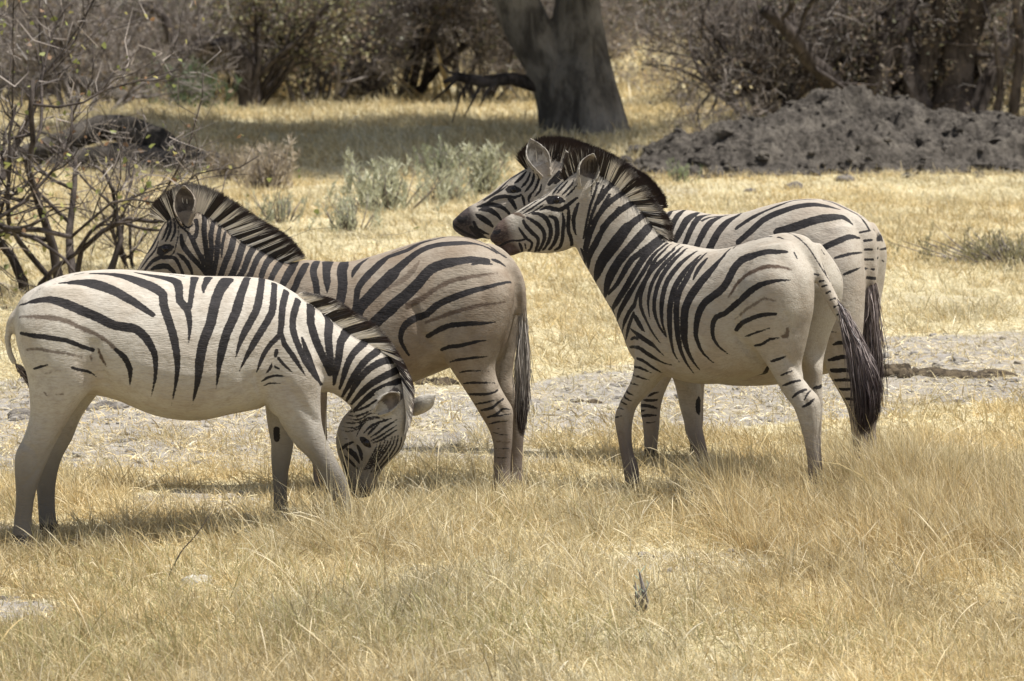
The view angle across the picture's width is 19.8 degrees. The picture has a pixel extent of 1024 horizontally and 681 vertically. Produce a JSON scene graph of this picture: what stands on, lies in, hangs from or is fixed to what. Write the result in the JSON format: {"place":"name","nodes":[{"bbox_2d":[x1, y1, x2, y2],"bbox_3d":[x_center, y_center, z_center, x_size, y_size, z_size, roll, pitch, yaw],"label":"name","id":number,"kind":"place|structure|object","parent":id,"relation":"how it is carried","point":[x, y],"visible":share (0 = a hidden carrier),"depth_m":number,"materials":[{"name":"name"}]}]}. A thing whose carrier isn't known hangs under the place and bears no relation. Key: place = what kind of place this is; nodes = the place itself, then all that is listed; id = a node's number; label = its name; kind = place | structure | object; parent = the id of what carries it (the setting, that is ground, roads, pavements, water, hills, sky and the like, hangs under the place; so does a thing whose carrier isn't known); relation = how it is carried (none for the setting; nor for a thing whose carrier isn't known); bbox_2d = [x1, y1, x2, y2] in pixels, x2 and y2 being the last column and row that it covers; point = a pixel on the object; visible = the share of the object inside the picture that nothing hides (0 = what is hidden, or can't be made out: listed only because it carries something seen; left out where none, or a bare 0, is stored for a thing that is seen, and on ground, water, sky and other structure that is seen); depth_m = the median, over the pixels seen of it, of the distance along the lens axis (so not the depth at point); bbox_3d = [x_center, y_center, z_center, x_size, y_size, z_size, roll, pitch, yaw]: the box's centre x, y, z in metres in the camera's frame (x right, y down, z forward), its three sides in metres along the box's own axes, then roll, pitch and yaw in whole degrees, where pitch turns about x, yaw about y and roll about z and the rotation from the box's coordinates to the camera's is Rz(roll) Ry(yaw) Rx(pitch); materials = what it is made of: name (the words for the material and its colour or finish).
{"place":"outdoors","nodes":[
{"label":"outdoors","id":0,"kind":"place"},
{"bbox_2d":[0,370,1023,680],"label":"dry grass","id":1,"kind":"structure","parent":0,"point":[356,534],"depth_m":13.00,"materials":[{"name":"beige plant"}]},
{"bbox_2d":[0,25,1023,680],"bbox_3d":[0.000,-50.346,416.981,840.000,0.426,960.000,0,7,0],"label":"ground","id":2,"kind":"structure","parent":0,"point":[548,383],"depth_m":19.24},
{"bbox_2d":[7,408,29,419],"bbox_3d":[-2.953,0.484,18.101,0.357,0.108,0.276,0,7,0],"label":"clod","id":3,"kind":"object","parent":2,"relation":"on","point":[21,415],"visible":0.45,"depth_m":18.08,"materials":[{"name":"beige soil"}]},
{"bbox_2d":[0,596,36,602],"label":"clod","id":4,"kind":"object","parent":2,"relation":"on","point":[15,598],"visible":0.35,"depth_m":12.91,"materials":[{"name":"beige soil"}]},
{"bbox_2d":[7,72,134,106],"bbox_3d":[-8.424,-4.741,56.086,2.444,0.831,0.417,-1,7,-9],"label":"log","id":5,"kind":"object","parent":2,"relation":"on","point":[121,93],"visible":0.27,"depth_m":55.99,"materials":[{"name":"brown wood"}]},
{"bbox_2d":[0,0,162,97],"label":"bush","id":6,"kind":"object","parent":2,"relation":"on","point":[29,11],"visible":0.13,"depth_m":58.96,"materials":[{"name":"brown plant"}]},
{"bbox_2d":[86,400,123,410],"bbox_3d":[-2.554,0.428,18.404,0.277,0.103,0.257,0,7,0],"label":"clod","id":7,"kind":"object","parent":2,"relation":"on","point":[108,403],"visible":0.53,"depth_m":18.34,"materials":[{"name":"beige soil"}]},
{"bbox_2d":[0,114,219,170],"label":"fallen trunk","id":8,"kind":"object","parent":2,"relation":"on","point":[159,135],"visible":0.41,"depth_m":41.81,"materials":[{"name":"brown wood"}]},
{"bbox_2d":[71,0,162,75],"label":"bush","id":9,"kind":"object","parent":2,"relation":"on","point":[123,17],"visible":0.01,"depth_m":69.93,"materials":[{"name":"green plant"}]},
{"bbox_2d":[24,56,240,269],"bbox_3d":[-3.332,-1.567,26.560,1.893,2.082,1.844,4,8,29],"label":"bare bush","id":10,"kind":"object","parent":2,"relation":"on","point":[124,257],"visible":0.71,"depth_m":26.57,"materials":[{"name":"brown plant"}]},
{"bbox_2d":[0,0,271,303],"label":"bush","id":11,"kind":"object","parent":2,"relation":"on","point":[17,229],"visible":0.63,"depth_m":24.20,"materials":[{"name":"plant"}]},
{"bbox_2d":[0,0,273,99],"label":"bush","id":12,"kind":"object","parent":2,"relation":"on","point":[162,38],"visible":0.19,"depth_m":60.25,"materials":[{"name":"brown plant"}]},
{"bbox_2d":[0,0,284,114],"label":"bush","id":13,"kind":"object","parent":2,"relation":"on","point":[59,44],"visible":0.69,"depth_m":51.94,"materials":[{"name":"brown plant"}]},
{"bbox_2d":[73,0,221,76],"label":"bush","id":14,"kind":"object","parent":2,"relation":"on","point":[148,41],"visible":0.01,"depth_m":70.85,"materials":[{"name":"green plant"}]},
{"bbox_2d":[137,52,242,109],"bbox_3d":[-6.076,-4.867,55.312,1.825,1.160,1.877,4,8,31],"label":"sage bush","id":15,"kind":"object","parent":2,"relation":"on","point":[183,96],"visible":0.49,"depth_m":55.24,"materials":[{"name":"green plant"}]},
{"bbox_2d":[169,512,211,574],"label":"twig","id":16,"kind":"object","parent":2,"relation":"on","point":[188,543],"visible":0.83,"depth_m":13.27,"materials":[{"name":"brown plant"}]},
{"bbox_2d":[181,574,211,584],"bbox_3d":[-1.410,1.108,13.193,0.174,0.116,0.148,0,7,0],"label":"stone","id":17,"kind":"object","parent":2,"relation":"on","point":[196,578],"visible":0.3,"depth_m":13.15,"materials":[{"name":"beige stone"}]},
{"bbox_2d":[0,0,421,310],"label":"bare bush","id":18,"kind":"object","parent":2,"relation":"on","point":[55,271],"visible":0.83,"depth_m":24.36,"materials":[{"name":"brown plant"}]},
{"bbox_2d":[5,269,435,547],"bbox_3d":[-1.403,0.302,14.171,2.053,1.311,0.585,-1,7,-8],"label":"zebra","id":19,"kind":"object","parent":2,"relation":"on","point":[180,347],"visible":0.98,"depth_m":13.94,"materials":[{"name":"multicoloured"}]},
{"bbox_2d":[91,0,370,102],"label":"bush","id":20,"kind":"object","parent":2,"relation":"on","point":[212,62],"visible":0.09,"depth_m":63.13,"materials":[{"name":"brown plant"}]},
{"bbox_2d":[203,140,273,181],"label":"sage bush","id":21,"kind":"object","parent":2,"relation":"on","point":[223,161],"visible":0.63,"depth_m":38.52,"materials":[{"name":"green plant"}]},
{"bbox_2d":[134,0,372,84],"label":"bush","id":22,"kind":"object","parent":2,"relation":"on","point":[218,73],"visible":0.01,"depth_m":68.29,"materials":[{"name":"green plant"}]},
{"bbox_2d":[231,132,300,189],"bbox_3d":[-3.131,-2.283,37.288,0.882,0.794,1.064,-2,8,-18],"label":"sage bush","id":23,"kind":"object","parent":2,"relation":"on","point":[258,169],"visible":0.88,"depth_m":37.11,"materials":[{"name":"green plant"}]},
{"bbox_2d":[141,0,397,109],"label":"bent tree","id":24,"kind":"object","parent":2,"relation":"on","point":[254,72],"visible":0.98,"depth_m":57.20,"materials":[{"name":"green plant"}]},
{"bbox_2d":[242,189,307,222],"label":"sage bush","id":25,"kind":"object","parent":2,"relation":"on","point":[283,210],"visible":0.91,"depth_m":31.93,"materials":[{"name":"green plant"}]},
{"bbox_2d":[182,0,471,104],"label":"bush","id":26,"kind":"object","parent":2,"relation":"on","point":[377,69],"visible":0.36,"depth_m":61.11,"materials":[{"name":"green plant"}]},
{"bbox_2d":[137,182,534,497],"bbox_3d":[-0.966,-0.021,15.407,2.209,1.639,0.585,1,7,10],"label":"zebra","id":27,"kind":"object","parent":2,"relation":"on","point":[457,305],"visible":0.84,"depth_m":15.16,"materials":[{"name":"multicoloured"}]},
{"bbox_2d":[307,187,382,232],"bbox_3d":[-1.764,-1.366,31.047,0.800,0.499,0.644,-4,8,-31],"label":"sage bush","id":28,"kind":"object","parent":2,"relation":"on","point":[347,220],"visible":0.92,"depth_m":30.96,"materials":[{"name":"green plant"}]},
{"bbox_2d":[309,0,447,75],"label":"bush","id":29,"kind":"object","parent":2,"relation":"on","point":[369,42],"visible":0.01,"depth_m":72.00,"materials":[{"name":"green plant"}]},
{"bbox_2d":[325,148,455,214],"bbox_3d":[-1.422,-1.841,33.595,1.361,0.801,1.448,-2,8,-15],"label":"sage bush","id":30,"kind":"object","parent":2,"relation":"on","point":[384,188],"visible":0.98,"depth_m":33.53,"materials":[{"name":"green plant"}]},
{"bbox_2d":[262,0,553,100],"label":"bush","id":31,"kind":"object","parent":2,"relation":"on","point":[428,76],"visible":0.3,"depth_m":62.57,"materials":[{"name":"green plant"}]},
{"bbox_2d":[354,0,491,83],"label":"bush","id":32,"kind":"object","parent":2,"relation":"on","point":[415,37],"visible":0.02,"depth_m":71.53,"materials":[{"name":"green plant"}]},
{"bbox_2d":[415,376,458,385],"bbox_3d":[-0.551,0.292,19.468,0.354,0.119,0.258,4,8,27],"label":"dung pile","id":33,"kind":"object","parent":2,"relation":"on","point":[446,380],"visible":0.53,"depth_m":19.42,"materials":[{"name":"beige soil"}]},
{"bbox_2d":[412,135,470,177],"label":"sage bush","id":34,"kind":"object","parent":2,"relation":"on","point":[441,160],"visible":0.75,"depth_m":38.62,"materials":[{"name":"green plant"}]},
{"bbox_2d":[403,160,486,203],"bbox_3d":[-0.826,-1.876,34.919,1.105,0.564,0.907,0,7,0],"label":"sage bush","id":35,"kind":"object","parent":2,"relation":"on","point":[459,180],"visible":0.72,"depth_m":34.89,"materials":[{"name":"green plant"}]},
{"bbox_2d":[444,139,511,194],"bbox_3d":[-0.392,-2.139,36.218,0.785,0.744,0.697,2,7,14],"label":"sage bush","id":36,"kind":"object","parent":2,"relation":"on","point":[484,161],"visible":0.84,"depth_m":36.19,"materials":[{"name":"green plant"}]},
{"bbox_2d":[351,0,619,102],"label":"bush","id":37,"kind":"object","parent":2,"relation":"on","point":[492,37],"visible":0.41,"depth_m":61.77,"materials":[{"name":"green plant"}]},
{"bbox_2d":[0,154,1023,279],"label":"dry grass","id":38,"kind":"structure","parent":2,"relation":"on","point":[1005,203],"depth_m":33.39,"materials":[{"name":"beige plant"}]},
{"bbox_2d":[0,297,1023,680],"bbox_3d":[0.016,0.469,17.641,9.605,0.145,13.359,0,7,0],"label":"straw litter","id":39,"kind":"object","parent":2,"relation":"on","point":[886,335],"visible":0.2,"depth_m":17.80,"materials":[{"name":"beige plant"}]},
{"bbox_2d":[0,333,1023,621],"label":"soil crumbs","id":40,"kind":"object","parent":2,"relation":"on","point":[936,363],"visible":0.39,"depth_m":18.41,"materials":[{"name":"beige soil"}]},
{"bbox_2d":[3,18,1023,103],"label":"dry grass","id":41,"kind":"structure","parent":2,"relation":"on","point":[439,83],"depth_m":65.37,"materials":[{"name":"beige plant"}]},
{"bbox_2d":[398,0,675,92],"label":"bush","id":42,"kind":"object","parent":2,"relation":"on","point":[607,25],"visible":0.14,"depth_m":66.76,"materials":[{"name":"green plant"}]},
{"bbox_2d":[431,0,687,135],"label":"forked tree","id":43,"kind":"object","parent":2,"relation":"on","point":[568,79],"visible":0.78,"depth_m":48.80,"materials":[{"name":"grey plant"}]},
{"bbox_2d":[570,399,602,403],"bbox_3d":[0.470,0.407,18.730,0.252,0.077,0.111,1,7,9],"label":"dung pile","id":44,"kind":"object","parent":2,"relation":"on","point":[595,401],"visible":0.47,"depth_m":18.69,"materials":[{"name":"soil"}]},
{"bbox_2d":[549,0,657,40],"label":"bush","id":45,"kind":"object","parent":2,"relation":"on","point":[623,14],"visible":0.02,"depth_m":103.60,"materials":[{"name":"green plant"}]},
{"bbox_2d":[606,3,663,32],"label":"bush","id":46,"kind":"object","parent":2,"relation":"on","point":[637,15],"depth_m":117.23,"materials":[{"name":"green plant"}]},
{"bbox_2d":[453,133,889,466],"bbox_3d":[0.926,-0.231,16.346,2.593,1.819,0.648,4,8,30],"label":"zebra","id":47,"kind":"object","parent":2,"relation":"on","point":[852,242],"visible":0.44,"depth_m":15.87,"materials":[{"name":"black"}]},
{"bbox_2d":[601,0,751,44],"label":"bush","id":48,"kind":"object","parent":2,"relation":"on","point":[672,1],"visible":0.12,"depth_m":97.47,"materials":[{"name":"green plant"}]},
{"bbox_2d":[666,157,702,182],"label":"sage bush","id":49,"kind":"object","parent":2,"relation":"on","point":[682,173],"visible":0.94,"depth_m":37.65,"materials":[{"name":"green plant"}]},
{"bbox_2d":[632,0,741,38],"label":"bush","id":50,"kind":"object","parent":2,"relation":"on","point":[662,14],"visible":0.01,"depth_m":97.31,"materials":[{"name":"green plant"}]},
{"bbox_2d":[490,145,884,493],"bbox_3d":[0.968,-0.075,15.113,2.281,1.821,0.643,5,9,37],"label":"zebra","id":51,"kind":"object","parent":2,"relation":"on","point":[690,319],"visible":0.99,"depth_m":14.90,"materials":[{"name":"multicoloured"}]},
{"bbox_2d":[630,0,760,51],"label":"bush","id":52,"kind":"object","parent":2,"relation":"on","point":[697,17],"visible":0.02,"depth_m":73.60,"materials":[{"name":"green plant"}]},
{"bbox_2d":[640,52,785,136],"bbox_3d":[3.020,-3.545,44.381,2.476,1.733,2.119,0,7,0],"label":"dry shrub","id":53,"kind":"object","parent":2,"relation":"on","point":[697,108],"visible":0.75,"depth_m":44.36,"materials":[{"name":"brown plant"}]},
{"bbox_2d":[744,188,755,191],"bbox_3d":[2.947,-1.817,36.161,0.196,0.129,0.154,0,7,0],"label":"stone","id":54,"kind":"object","parent":2,"relation":"on","point":[750,189],"visible":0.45,"depth_m":36.11,"materials":[{"name":"grey stone"}]},
{"bbox_2d":[604,0,896,105],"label":"bush","id":55,"kind":"object","parent":2,"relation":"on","point":[661,32],"visible":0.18,"depth_m":59.68,"materials":[{"name":"brown plant"}]},
{"bbox_2d":[606,0,898,123],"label":"fan shrub","id":56,"kind":"object","parent":2,"relation":"on","point":[756,60],"visible":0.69,"depth_m":51.65,"materials":[{"name":"brown plant"}]},
{"bbox_2d":[783,181,805,188],"bbox_3d":[3.524,-1.896,36.665,0.324,0.199,0.243,0,7,0],"label":"stone","id":57,"kind":"object","parent":2,"relation":"on","point":[795,184],"visible":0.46,"depth_m":36.58,"materials":[{"name":"grey stone"}]},
{"bbox_2d":[619,83,1023,179],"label":"earth mound","id":58,"kind":"object","parent":2,"relation":"on","point":[861,128],"visible":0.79,"depth_m":39.67,"materials":[{"name":"grey soil"}]},
{"bbox_2d":[836,175,854,181],"bbox_3d":[4.301,-2.050,37.855,0.271,0.180,0.210,0,7,0],"label":"stone","id":59,"kind":"object","parent":2,"relation":"on","point":[846,177],"visible":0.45,"depth_m":37.79,"materials":[{"name":"grey stone"}]},
{"bbox_2d":[668,417,1023,563],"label":"tall grass","id":60,"kind":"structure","parent":2,"relation":"on","point":[897,512],"depth_m":14.12,"materials":[{"name":"beige plant"}]},
{"bbox_2d":[695,0,1023,111],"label":"shrub","id":61,"kind":"object","parent":2,"relation":"on","point":[872,44],"visible":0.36,"depth_m":51.61,"materials":[{"name":"brown plant"}]},
{"bbox_2d":[730,0,1013,103],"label":"shrub","id":62,"kind":"object","parent":2,"relation":"on","point":[920,11],"visible":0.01,"depth_m":55.43,"materials":[{"name":"brown plant"}]},
{"bbox_2d":[758,0,1012,99],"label":"tree","id":63,"kind":"object","parent":2,"relation":"on","point":[901,21],"visible":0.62,"depth_m":51.28,"materials":[{"name":"brown plant"}]},
{"bbox_2d":[753,0,1023,114],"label":"tree","id":64,"kind":"object","parent":2,"relation":"on","point":[977,97],"visible":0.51,"depth_m":51.25,"materials":[{"name":"brown plant"}]},
{"bbox_2d":[883,363,919,377],"bbox_3d":[2.629,0.228,19.983,0.357,0.154,0.318,-6,9,-39],"label":"dung pile","id":65,"kind":"object","parent":2,"relation":"on","point":[900,370],"visible":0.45,"depth_m":19.90,"materials":[{"name":"brown soil"}]},
{"bbox_2d":[796,0,1023,98],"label":"bush","id":66,"kind":"object","parent":2,"relation":"on","point":[865,45],"visible":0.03,"depth_m":54.97,"materials":[{"name":"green plant"}]},
{"bbox_2d":[886,220,1023,271],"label":"sage bush","id":67,"kind":"object","parent":2,"relation":"on","point":[1018,252],"visible":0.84,"depth_m":27.40,"materials":[{"name":"green plant"}]},
{"bbox_2d":[898,0,1023,116],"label":"tree","id":68,"kind":"object","parent":2,"relation":"on","point":[1015,105],"visible":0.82,"depth_m":50.73,"materials":[{"name":"brown plant"}]},
{"bbox_2d":[918,367,1017,378],"bbox_3d":[3.042,0.255,19.947,0.841,0.124,0.311,0,7,0],"label":"dung pile","id":69,"kind":"object","parent":2,"relation":"on","point":[959,374],"visible":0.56,"depth_m":19.88,"materials":[{"name":"brown soil"}]},
{"bbox_2d":[923,0,1023,109],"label":"shrub","id":70,"kind":"object","parent":2,"relation":"on","point":[1007,80],"visible":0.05,"depth_m":55.94,"materials":[{"name":"brown plant"}]},
{"bbox_2d":[930,1,1023,101],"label":"bush","id":71,"kind":"object","parent":2,"relation":"on","point":[1009,87],"visible":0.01,"depth_m":58.63,"materials":[{"name":"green plant"}]},
{"bbox_2d":[0,77,1023,170],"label":"dry grass","id":72,"kind":"structure","parent":0,"point":[383,104],"depth_m":50.01,"materials":[{"name":"beige plant"}]},
{"bbox_2d":[0,257,1023,438],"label":"dry grass","id":73,"kind":"structure","parent":0,"point":[925,308],"depth_m":21.47,"materials":[{"name":"beige plant"}]},
{"bbox_2d":[632,565,649,616],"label":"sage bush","id":74,"kind":"object","parent":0,"point":[644,591],"visible":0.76,"depth_m":12.43,"materials":[{"name":"grey plant"}]}
]}

